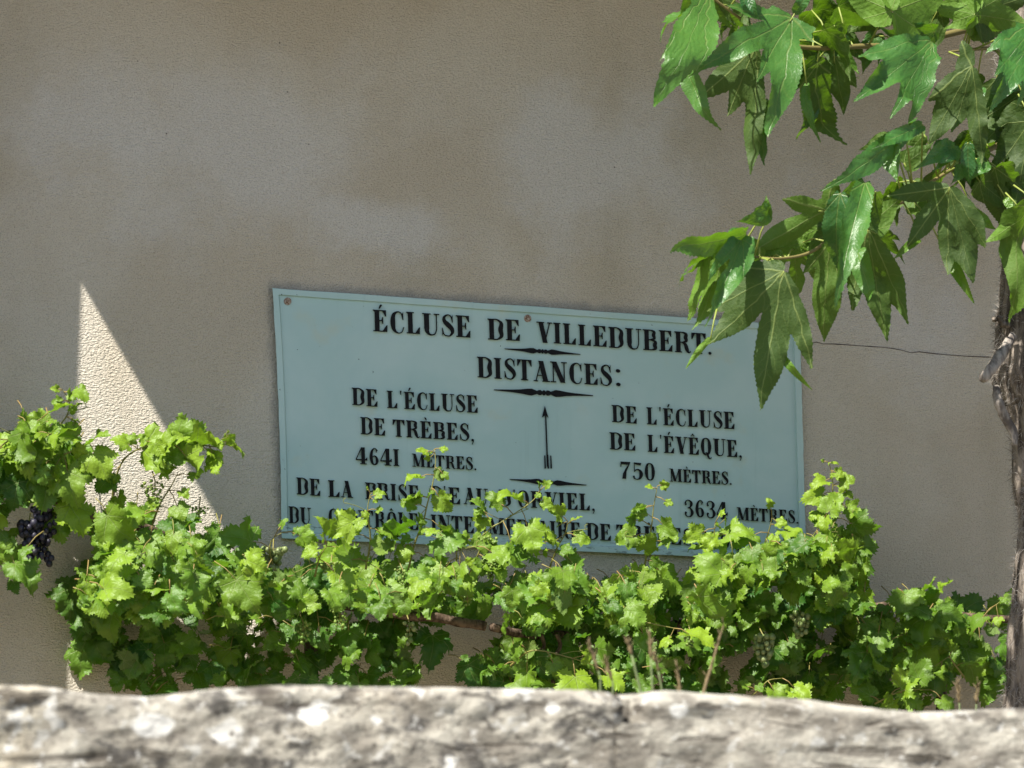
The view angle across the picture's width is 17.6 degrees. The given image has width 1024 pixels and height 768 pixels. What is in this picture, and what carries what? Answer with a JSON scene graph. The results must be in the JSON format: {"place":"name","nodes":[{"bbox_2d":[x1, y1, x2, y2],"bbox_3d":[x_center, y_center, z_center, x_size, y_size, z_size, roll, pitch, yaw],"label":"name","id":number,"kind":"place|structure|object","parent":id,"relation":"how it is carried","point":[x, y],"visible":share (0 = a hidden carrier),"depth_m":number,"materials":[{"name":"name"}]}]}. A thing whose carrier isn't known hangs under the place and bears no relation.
{"place":"outdoors","nodes":[
{"label":"outdoors","id":0,"kind":"place"},
{"bbox_2d":[0,685,1023,767],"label":"stone parapet","id":1,"kind":"structure","parent":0,"point":[287,726],"depth_m":5.64,"materials":[{"name":"stone"}]},
{"bbox_2d":[603,654,613,693],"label":"grass stalk","id":2,"kind":"object","parent":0,"point":[608,670],"depth_m":6.79,"materials":[{"name":"brown plant"}]},
{"bbox_2d":[624,634,641,692],"bbox_3d":[0.232,1.128,6.527,0.041,1.266,0.020,4,-8,-19],"label":"grass stalk","id":3,"kind":"object","parent":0,"point":[633,662],"depth_m":6.60,"materials":[{"name":"green plant"}]},
{"bbox_2d":[646,627,656,691],"bbox_3d":[0.275,1.133,6.643,0.018,1.288,0.029,8,-10,-43],"label":"grass stalk","id":4,"kind":"object","parent":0,"point":[650,643],"depth_m":6.72,"materials":[{"name":"green plant"}]},
{"bbox_2d":[652,648,662,690],"bbox_3d":[0.291,1.166,6.753,0.033,1.250,0.024,4,-8,-19],"label":"grass stalk","id":5,"kind":"object","parent":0,"point":[655,659],"depth_m":6.83,"materials":[{"name":"plant"}]},
{"bbox_2d":[674,659,681,690],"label":"grass stalk","id":6,"kind":"object","parent":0,"point":[679,685],"depth_m":6.74,"materials":[{"name":"brown plant"}]},
{"bbox_2d":[952,677,961,709],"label":"grass stalk","id":7,"kind":"object","parent":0,"point":[958,689],"depth_m":7.16,"materials":[{"name":"brown plant"}]},
{"bbox_2d":[973,677,980,709],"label":"grass stalk","id":8,"kind":"object","parent":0,"point":[976,695],"depth_m":7.17,"materials":[{"name":"brown plant"}]},
{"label":"terrace","id":9,"kind":"structure","parent":0,"visible":0},
{"bbox_2d":[0,383,119,597],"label":"grapevine","id":10,"kind":"object","parent":9,"relation":"on","point":[45,465],"visible":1,"depth_m":9.03,"materials":[{"name":"green plant"}]},
{"bbox_2d":[44,412,510,696],"bbox_3d":[-0.620,1.118,9.270,1.382,2.018,0.704,4,-8,-19],"label":"grapevine","id":11,"kind":"object","parent":9,"relation":"on","point":[104,592],"visible":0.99,"depth_m":9.32,"materials":[{"name":"green plant"}]},
{"bbox_2d":[586,638,600,690],"bbox_3d":[0.154,1.138,6.607,0.036,1.263,0.017,4,-8,-19],"label":"grass stalk","id":12,"kind":"object","parent":9,"relation":"on","point":[591,650],"depth_m":6.68,"materials":[{"name":"plant"}]},
{"bbox_2d":[447,458,882,702],"bbox_3d":[0.474,1.195,9.600,1.467,1.991,0.704,4,-8,-19],"label":"grapevine","id":13,"kind":"object","parent":9,"relation":"on","point":[820,580],"visible":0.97,"depth_m":9.64,"materials":[{"name":"green plant"}]},
{"bbox_2d":[702,618,723,692],"bbox_3d":[0.396,1.128,6.688,0.063,1.313,0.022,4,-8,-19],"label":"grass stalk","id":14,"kind":"object","parent":9,"relation":"on","point":[711,667],"depth_m":6.76,"materials":[{"name":"plant"}]},
{"bbox_2d":[653,0,1023,708],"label":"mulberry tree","id":15,"kind":"object","parent":9,"relation":"on","point":[833,240],"visible":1,"depth_m":9.04,"materials":[{"name":"green plant"}]},
{"bbox_2d":[841,577,1011,711],"bbox_3d":[1.281,1.415,9.913,0.587,1.663,0.717,0,-8,6],"label":"grapevine","id":16,"kind":"object","parent":9,"relation":"on","point":[931,642],"visible":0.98,"depth_m":9.84,"materials":[{"name":"green plant"}]},
{"label":"ground","id":17,"kind":"structure","parent":0,"visible":0},
{"bbox_2d":[0,0,1018,711],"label":"house","id":18,"kind":"structure","parent":17,"relation":"on","point":[186,186],"depth_m":9.95,"materials":[{"name":"paint"}]},
{"bbox_2d":[272,288,805,556],"bbox_3d":[0.103,0.134,10.004,1.738,0.745,0.022,4,-8,-19],"label":"sign","id":19,"kind":"object","parent":18,"relation":"attached to","point":[601,420],"visible":0.84,"depth_m":9.99,"materials":[{"name":"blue metal"}]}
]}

